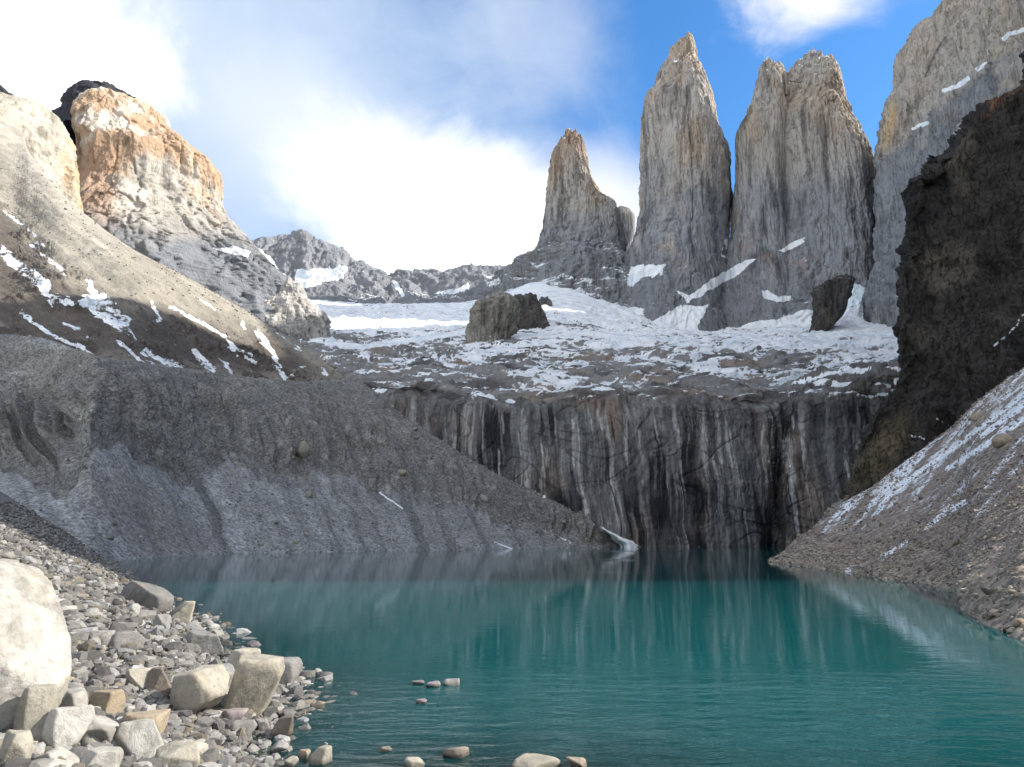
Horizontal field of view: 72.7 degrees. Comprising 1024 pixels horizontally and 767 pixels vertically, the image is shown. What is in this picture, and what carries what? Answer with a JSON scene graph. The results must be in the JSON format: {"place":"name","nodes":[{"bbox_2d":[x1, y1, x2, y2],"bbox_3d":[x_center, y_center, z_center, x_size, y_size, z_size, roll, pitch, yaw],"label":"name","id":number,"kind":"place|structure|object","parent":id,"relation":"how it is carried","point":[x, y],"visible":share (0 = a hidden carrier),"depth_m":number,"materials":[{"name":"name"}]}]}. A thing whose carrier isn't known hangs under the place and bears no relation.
{"place":"outdoors","nodes":[
{"label":"outdoors","id":0,"kind":"place"},
{"bbox_2d":[0,85,13,95],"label":"dark peak","id":1,"kind":"structure","parent":0,"point":[3,90],"depth_m":1090.86,"materials":[{"name":"stone"}]},
{"bbox_2d":[51,80,135,154],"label":"dark peak","id":2,"kind":"structure","parent":0,"point":[67,98],"depth_m":1456.85,"materials":[{"name":"stone"}]},
{"bbox_2d":[0,123,346,381],"bbox_3d":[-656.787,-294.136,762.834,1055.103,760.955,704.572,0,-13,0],"label":"hillside","id":3,"kind":"structure","parent":0,"point":[14,153],"depth_m":521.35,"materials":[{"name":"grey stone"}]},
{"bbox_2d":[0,92,83,212],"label":"pale buttress","id":4,"kind":"structure","parent":3,"relation":"on","point":[51,147],"depth_m":920.27,"materials":[{"name":"stone"}]},
{"bbox_2d":[0,167,345,381],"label":"hillside rubble","id":5,"kind":"object","parent":3,"relation":"on","point":[183,350],"visible":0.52,"depth_m":518.30,"materials":[{"name":"stone"}]},
{"bbox_2d":[70,87,308,340],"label":"ochre mountain","id":6,"kind":"structure","parent":0,"point":[151,183],"depth_m":1145.40,"materials":[{"name":"stone"}]},
{"bbox_2d":[0,334,612,559],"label":"moraine","id":7,"kind":"structure","parent":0,"point":[153,454],"depth_m":356.01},
{"bbox_2d":[105,534,113,539],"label":"moraine stone","id":8,"kind":"object","parent":7,"relation":"on","point":[110,536],"visible":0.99,"depth_m":218.97,"materials":[{"name":"grey stone"}]},
{"bbox_2d":[295,441,309,457],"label":"boulder","id":9,"kind":"object","parent":7,"relation":"on","point":[302,449],"visible":1,"depth_m":420.45,"materials":[{"name":"beige stone"}]},
{"bbox_2d":[0,335,612,556],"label":"moraine rubble","id":10,"kind":"object","parent":7,"relation":"on","point":[474,477],"visible":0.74,"depth_m":394.35,"materials":[{"name":"gravel"}]},
{"bbox_2d":[306,492,312,497],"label":"moraine stone","id":11,"kind":"object","parent":7,"relation":"on","point":[309,494],"visible":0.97,"depth_m":381.78,"materials":[{"name":"beige stone"}]},
{"bbox_2d":[480,494,487,501],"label":"moraine stone","id":12,"kind":"object","parent":7,"relation":"on","point":[484,498],"visible":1,"depth_m":495.65,"materials":[{"name":"white stone"}]},
{"bbox_2d":[599,527,640,546],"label":"snow patch","id":13,"kind":"object","parent":7,"relation":"on","point":[620,541],"visible":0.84,"depth_m":527.48,"materials":[{"name":"white snow"}]},
{"bbox_2d":[0,491,704,766],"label":"ground","id":14,"kind":"structure","parent":0,"point":[354,756],"depth_m":20.72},
{"bbox_2d":[0,729,33,761],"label":"boulder","id":15,"kind":"object","parent":14,"relation":"on","point":[17,743],"visible":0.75,"depth_m":13.47,"materials":[{"name":"beige stone"}]},
{"bbox_2d":[32,744,36,753],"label":"rubble stone","id":16,"kind":"object","parent":14,"relation":"on","point":[34,748],"visible":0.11,"depth_m":14.39,"materials":[{"name":"white stone"}]},
{"bbox_2d":[13,684,57,740],"bbox_3d":[-10.907,7.659,15.919,0.790,1.416,0.672,0,-13,0],"label":"boulder","id":17,"kind":"object","parent":14,"relation":"on","point":[37,703],"visible":0.62,"depth_m":15.78,"materials":[{"name":"beige stone"}]},
{"bbox_2d":[0,558,71,729],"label":"boulder","id":18,"kind":"object","parent":14,"relation":"on","point":[35,643],"visible":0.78,"depth_m":17.09,"materials":[{"name":"white stone"}]},
{"bbox_2d":[34,746,80,766],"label":"boulder","id":19,"kind":"object","parent":14,"relation":"on","point":[70,757],"visible":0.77,"depth_m":13.80,"materials":[{"name":"white stone"}]},
{"bbox_2d":[41,704,94,748],"bbox_3d":[-10.292,8.004,16.017,0.988,1.116,0.918,-6,-14,24],"label":"boulder","id":20,"kind":"object","parent":14,"relation":"on","point":[66,726],"visible":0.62,"depth_m":15.78,"materials":[{"name":"white stone"}]},
{"bbox_2d":[58,687,87,707],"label":"boulder","id":21,"kind":"object","parent":14,"relation":"on","point":[75,696],"visible":0.23,"depth_m":18.22,"materials":[{"name":"white stone"}]},
{"bbox_2d":[81,736,100,745],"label":"rubble stone","id":22,"kind":"object","parent":14,"relation":"on","point":[88,740],"visible":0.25,"depth_m":17.00,"materials":[{"name":"white stone"}]},
{"bbox_2d":[80,715,118,742],"bbox_3d":[-10.306,8.772,17.429,0.910,0.754,0.773,0,-13,0],"label":"boulder","id":23,"kind":"object","parent":14,"relation":"on","point":[101,728],"visible":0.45,"depth_m":17.21,"materials":[{"name":"white stone"}]},
{"bbox_2d":[80,746,123,766],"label":"boulder","id":24,"kind":"object","parent":14,"relation":"on","point":[107,756],"visible":0.98,"depth_m":14.03,"materials":[{"name":"white stone"}]},
{"bbox_2d":[89,630,114,646],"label":"boulder","id":25,"kind":"object","parent":14,"relation":"on","point":[104,636],"visible":0.63,"depth_m":26.73,"materials":[{"name":"grey stone"}]},
{"bbox_2d":[89,689,125,713],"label":"boulder","id":26,"kind":"object","parent":14,"relation":"on","point":[113,701],"visible":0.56,"depth_m":19.91,"materials":[{"name":"stone"}]},
{"bbox_2d":[109,631,144,647],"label":"boulder","id":27,"kind":"object","parent":14,"relation":"on","point":[120,638],"visible":0.68,"depth_m":27.09,"materials":[{"name":"grey stone"}]},
{"bbox_2d":[125,667,150,689],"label":"boulder","id":28,"kind":"object","parent":14,"relation":"on","point":[138,677],"visible":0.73,"depth_m":23.06,"materials":[{"name":"beige stone"}]},
{"bbox_2d":[114,719,163,757],"bbox_3d":[-9.283,8.965,17.406,1.100,0.896,1.032,11,-16,-40],"label":"boulder","id":29,"kind":"object","parent":14,"relation":"on","point":[140,737],"visible":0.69,"depth_m":17.30,"materials":[{"name":"white stone"}]},
{"bbox_2d":[120,580,173,611],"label":"boulder","id":30,"kind":"object","parent":14,"relation":"on","point":[159,598],"visible":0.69,"depth_m":48.15,"materials":[{"name":"grey stone"}]},
{"bbox_2d":[123,709,170,732],"bbox_3d":[-10.221,9.481,19.300,1.184,0.679,0.945,3,-13,-13],"label":"boulder","id":31,"kind":"object","parent":14,"relation":"on","point":[160,718],"visible":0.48,"depth_m":19.17,"materials":[{"name":"stone"}]},
{"bbox_2d":[145,667,170,696],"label":"boulder","id":32,"kind":"object","parent":14,"relation":"on","point":[158,680],"visible":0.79,"depth_m":23.07,"materials":[{"name":"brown stone"}]},
{"bbox_2d":[153,614,171,628],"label":"boulder","id":33,"kind":"object","parent":14,"relation":"on","point":[165,620],"visible":0.71,"depth_m":40.94,"materials":[{"name":"grey stone"}]},
{"bbox_2d":[155,739,200,766],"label":"boulder","id":34,"kind":"object","parent":14,"relation":"on","point":[177,752],"visible":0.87,"depth_m":16.13,"materials":[{"name":"beige stone"}]},
{"bbox_2d":[169,601,194,621],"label":"boulder","id":35,"kind":"object","parent":14,"relation":"on","point":[183,611],"visible":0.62,"depth_m":49.44,"materials":[{"name":"beige stone"}]},
{"bbox_2d":[186,622,198,627],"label":"beach stone","id":36,"kind":"object","parent":14,"relation":"on","point":[191,624],"visible":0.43,"depth_m":47.64,"materials":[{"name":"grey stone"}]},
{"bbox_2d":[170,664,229,712],"bbox_3d":[-10.170,10.057,22.563,1.856,1.572,1.578,0,-13,0],"label":"boulder","id":37,"kind":"object","parent":14,"relation":"on","point":[201,687],"visible":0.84,"depth_m":22.06,"materials":[{"name":"beige stone"}]},
{"bbox_2d":[195,741,207,753],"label":"rubble stone","id":38,"kind":"object","parent":14,"relation":"on","point":[203,747],"visible":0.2,"depth_m":18.48,"materials":[{"name":"white stone"}]},
{"bbox_2d":[186,629,223,655],"bbox_3d":[-16.109,13.518,36.333,1.756,1.274,1.759,9,-16,-36],"label":"boulder","id":39,"kind":"object","parent":14,"relation":"on","point":[207,642],"visible":0.85,"depth_m":35.81,"materials":[{"name":"grey stone"}]},
{"bbox_2d":[221,663,234,687],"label":"boulder","id":40,"kind":"object","parent":14,"relation":"on","point":[229,668],"visible":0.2,"depth_m":25.50,"materials":[{"name":"grey stone"}]},
{"bbox_2d":[223,708,248,719],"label":"boulder","id":41,"kind":"object","parent":14,"relation":"on","point":[237,713],"visible":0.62,"depth_m":22.33,"materials":[{"name":"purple stone"}]},
{"bbox_2d":[227,648,260,668],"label":"boulder","id":42,"kind":"object","parent":14,"relation":"on","point":[233,658],"visible":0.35,"depth_m":28.39,"materials":[{"name":"beige stone"}]},
{"bbox_2d":[230,719,257,731],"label":"boulder","id":43,"kind":"object","parent":14,"relation":"on","point":[251,724],"visible":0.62,"depth_m":21.75,"materials":[{"name":"grey stone"}]},
{"bbox_2d":[0,501,507,766],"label":"shore gravel","id":44,"kind":"structure","parent":14,"relation":"on","point":[90,601],"depth_m":26.51,"materials":[{"name":"grey gravel"}]},
{"bbox_2d":[223,654,284,715],"bbox_3d":[-8.934,10.576,24.024,2.026,2.181,1.823,0,-13,0],"label":"boulder","id":45,"kind":"object","parent":14,"relation":"on","point":[256,678],"visible":0.81,"depth_m":23.55,"materials":[{"name":"beige stone"}]},
{"bbox_2d":[255,718,269,731],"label":"boulder","id":46,"kind":"object","parent":14,"relation":"on","point":[263,724],"visible":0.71,"depth_m":22.07,"materials":[{"name":"grey stone"}]},
{"bbox_2d":[270,714,293,738],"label":"boulder","id":47,"kind":"object","parent":14,"relation":"on","point":[283,725],"visible":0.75,"depth_m":21.62,"materials":[{"name":"brown stone"}]},
{"bbox_2d":[279,657,302,686],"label":"boulder","id":48,"kind":"object","parent":14,"relation":"on","point":[293,669],"visible":0.34,"depth_m":29.29,"materials":[{"name":"grey stone"}]},
{"bbox_2d":[404,757,424,766],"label":"boulder","id":49,"kind":"object","parent":14,"relation":"on","point":[413,761],"visible":1,"depth_m":18.76,"materials":[{"name":"beige stone"}]},
{"bbox_2d":[512,753,560,766],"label":"boulder","id":50,"kind":"object","parent":14,"relation":"on","point":[531,760],"visible":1,"depth_m":18.72,"materials":[{"name":"beige stone"}]},
{"bbox_2d":[566,757,586,766],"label":"boulder","id":51,"kind":"object","parent":14,"relation":"on","point":[577,761],"visible":1,"depth_m":18.73,"materials":[{"name":"brown stone"}]},
{"bbox_2d":[252,229,509,303],"bbox_3d":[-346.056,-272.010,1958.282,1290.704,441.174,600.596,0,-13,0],"label":"mountains","id":52,"kind":"structure","parent":0,"point":[319,269],"depth_m":1885.18,"materials":[{"name":"grey stone"}]},
{"bbox_2d":[0,0,941,274],"label":"sky","id":53,"kind":"structure","parent":0,"point":[396,134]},
{"bbox_2d":[107,546,1023,766],"bbox_3d":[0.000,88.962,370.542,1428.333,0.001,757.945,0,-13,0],"label":"water","id":54,"kind":"structure","parent":0,"point":[728,656],"depth_m":38.41,"materials":[{"name":"teal liquid"}]},
{"bbox_2d":[270,742,291,753],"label":"boulder","id":55,"kind":"object","parent":54,"relation":"in","point":[277,747],"visible":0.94,"depth_m":20.08,"materials":[{"name":"grey stone"}]},
{"bbox_2d":[284,755,298,766],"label":"boulder","id":56,"kind":"object","parent":54,"relation":"in","point":[292,761],"visible":1,"depth_m":18.73,"materials":[{"name":"beige stone"}]},
{"bbox_2d":[298,749,310,760],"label":"boulder","id":57,"kind":"object","parent":54,"relation":"in","point":[303,754],"visible":1,"depth_m":19.50,"materials":[{"name":"stone"}]},
{"bbox_2d":[309,745,331,766],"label":"boulder","id":58,"kind":"object","parent":54,"relation":"in","point":[320,756],"visible":1,"depth_m":19.11,"materials":[{"name":"beige stone"}]},
{"bbox_2d":[379,746,392,752],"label":"boulder","id":59,"kind":"object","parent":54,"relation":"on","point":[385,749],"visible":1,"depth_m":20.16,"materials":[{"name":"brown stone"}]},
{"bbox_2d":[412,680,424,684],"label":"boulder","id":60,"kind":"object","parent":54,"relation":"on","point":[418,682],"visible":1,"depth_m":29.44,"materials":[{"name":"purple stone"}]},
{"bbox_2d":[416,698,426,703],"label":"boulder","id":61,"kind":"object","parent":54,"relation":"on","point":[421,701],"visible":0.98,"depth_m":26.01,"materials":[{"name":"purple stone"}]},
{"bbox_2d":[426,681,440,686],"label":"boulder","id":62,"kind":"object","parent":54,"relation":"in","point":[434,684],"visible":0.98,"depth_m":28.93,"materials":[{"name":"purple stone"}]},
{"bbox_2d":[443,678,459,685],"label":"boulder","id":63,"kind":"object","parent":54,"relation":"in","point":[452,682],"visible":0.89,"depth_m":29.29,"materials":[{"name":"grey stone"}]},
{"bbox_2d":[443,746,468,759],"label":"boulder","id":64,"kind":"object","parent":54,"relation":"in","point":[458,753],"visible":1,"depth_m":19.59,"materials":[{"name":"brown stone"}]},
{"bbox_2d":[294,282,898,426],"bbox_3d":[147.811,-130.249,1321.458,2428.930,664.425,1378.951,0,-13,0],"label":"terrain","id":65,"kind":"structure","parent":0,"point":[582,341],"depth_m":868.12,"materials":[{"name":"white snow"}]},
{"bbox_2d":[261,277,330,338],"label":"rocky hillock","id":66,"kind":"structure","parent":65,"relation":"on","point":[300,313],"depth_m":1096.72,"materials":[{"name":"stone"}]},
{"bbox_2d":[463,291,520,343],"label":"rocky hillock","id":67,"kind":"structure","parent":65,"relation":"on","point":[493,317],"depth_m":1024.89,"materials":[{"name":"stone"}]},
{"bbox_2d":[514,292,549,329],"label":"rock block","id":68,"kind":"object","parent":65,"relation":"on","point":[532,313],"visible":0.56,"depth_m":1161.93,"materials":[{"name":"stone"}]},
{"bbox_2d":[539,296,552,306],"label":"rocky hillock","id":69,"kind":"structure","parent":65,"relation":"on","point":[545,301],"depth_m":1390.26,"materials":[{"name":"stone"}]},
{"bbox_2d":[478,128,628,305],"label":"granite tower","id":70,"kind":"structure","parent":65,"relation":"on","point":[581,246],"depth_m":1735.92,"materials":[{"name":"grey stone"}]},
{"bbox_2d":[618,206,634,250],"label":"rock shoulder","id":71,"kind":"object","parent":65,"relation":"on","point":[627,216],"visible":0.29,"depth_m":1881.08,"materials":[{"name":"stone"}]},
{"bbox_2d":[621,32,732,330],"bbox_3d":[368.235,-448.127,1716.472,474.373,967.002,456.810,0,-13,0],"label":"granite tower","id":72,"kind":"structure","parent":65,"relation":"on","point":[675,262],"depth_m":1613.15,"materials":[{"name":"grey stone"}]},
{"bbox_2d":[722,47,876,328],"bbox_3d":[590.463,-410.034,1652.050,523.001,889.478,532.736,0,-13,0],"label":"granite tower","id":73,"kind":"structure","parent":65,"relation":"on","point":[803,223],"depth_m":1545.69,"materials":[{"name":"grey stone"}]},
{"bbox_2d":[809,273,855,332],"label":"rock block","id":74,"kind":"object","parent":65,"relation":"on","point":[831,297],"visible":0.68,"depth_m":1172.49,"materials":[{"name":"stone"}]},
{"bbox_2d":[830,283,887,331],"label":"snow patch","id":75,"kind":"object","parent":65,"relation":"on","point":[852,317],"visible":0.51,"depth_m":1268.54,"materials":[{"name":"white snow"}]},
{"bbox_2d":[355,357,900,546],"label":"cliff","id":76,"kind":"structure","parent":0,"point":[700,469],"depth_m":562.42,"materials":[{"name":"grey stone"}]},
{"bbox_2d":[781,369,1023,641],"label":"scree slope","id":77,"kind":"structure","parent":0,"point":[929,495],"depth_m":155.54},
{"bbox_2d":[767,368,1023,639],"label":"scree rubble","id":78,"kind":"object","parent":77,"relation":"on","point":[792,555],"visible":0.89,"depth_m":135.49,"materials":[{"name":"gravel"}]},
{"bbox_2d":[927,566,936,571],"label":"boulder","id":79,"kind":"object","parent":77,"relation":"on","point":[930,568],"visible":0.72,"depth_m":100.19,"materials":[{"name":"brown stone"}]},
{"bbox_2d":[944,538,959,550],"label":"boulder","id":80,"kind":"object","parent":77,"relation":"on","point":[950,543],"visible":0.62,"depth_m":106.47,"materials":[{"name":"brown stone"}]},
{"bbox_2d":[959,588,967,592],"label":"shoreline stone","id":81,"kind":"object","parent":77,"relation":"on","point":[963,590],"visible":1,"depth_m":63.41,"materials":[{"name":"beige stone"}]},
{"bbox_2d":[969,410,984,421],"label":"boulder","id":82,"kind":"object","parent":77,"relation":"on","point":[974,417],"visible":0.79,"depth_m":212.65,"materials":[{"name":"stone"}]},
{"bbox_2d":[981,587,994,594],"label":"shoreline stone","id":83,"kind":"object","parent":77,"relation":"on","point":[987,591],"visible":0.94,"depth_m":57.21,"materials":[{"name":"grey stone"}]},
{"bbox_2d":[986,609,1002,619],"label":"boulder","id":84,"kind":"object","parent":77,"relation":"on","point":[990,616],"visible":0.77,"depth_m":50.10,"materials":[{"name":"grey stone"}]},
{"bbox_2d":[992,612,1000,616],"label":"shoreline stone","id":85,"kind":"object","parent":77,"relation":"on","point":[996,614],"visible":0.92,"depth_m":49.55,"materials":[{"name":"grey stone"}]},
{"bbox_2d":[997,587,1003,592],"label":"shoreline stone","id":86,"kind":"object","parent":77,"relation":"on","point":[1000,589],"visible":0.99,"depth_m":54.83,"materials":[{"name":"beige stone"}]},
{"bbox_2d":[991,433,1012,447],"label":"boulder","id":87,"kind":"object","parent":77,"relation":"on","point":[1000,440],"visible":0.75,"depth_m":148.37,"materials":[{"name":"stone"}]},
{"bbox_2d":[1002,624,1012,631],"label":"boulder","id":88,"kind":"object","parent":77,"relation":"on","point":[1008,626],"visible":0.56,"depth_m":45.90,"materials":[{"name":"grey stone"}]},
{"bbox_2d":[1013,618,1023,626],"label":"shoreline stone","id":89,"kind":"object","parent":77,"relation":"on","point":[1017,622],"visible":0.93,"depth_m":44.72,"materials":[{"name":"beige stone"}]},
{"bbox_2d":[1018,592,1023,599],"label":"shoreline stone","id":90,"kind":"object","parent":77,"relation":"on","point":[1021,595],"visible":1,"depth_m":48.90,"materials":[{"name":"beige stone"}]},
{"bbox_2d":[840,51,1023,499],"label":"dark cliff","id":91,"kind":"structure","parent":0,"point":[958,330],"depth_m":303.29,"materials":[{"name":"stone"}]},
{"bbox_2d":[862,0,1023,326],"bbox_3d":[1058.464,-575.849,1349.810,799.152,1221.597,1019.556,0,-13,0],"label":"rock wall","id":92,"kind":"structure","parent":0,"point":[955,61],"depth_m":1318.38,"materials":[{"name":"stone"}]}
]}

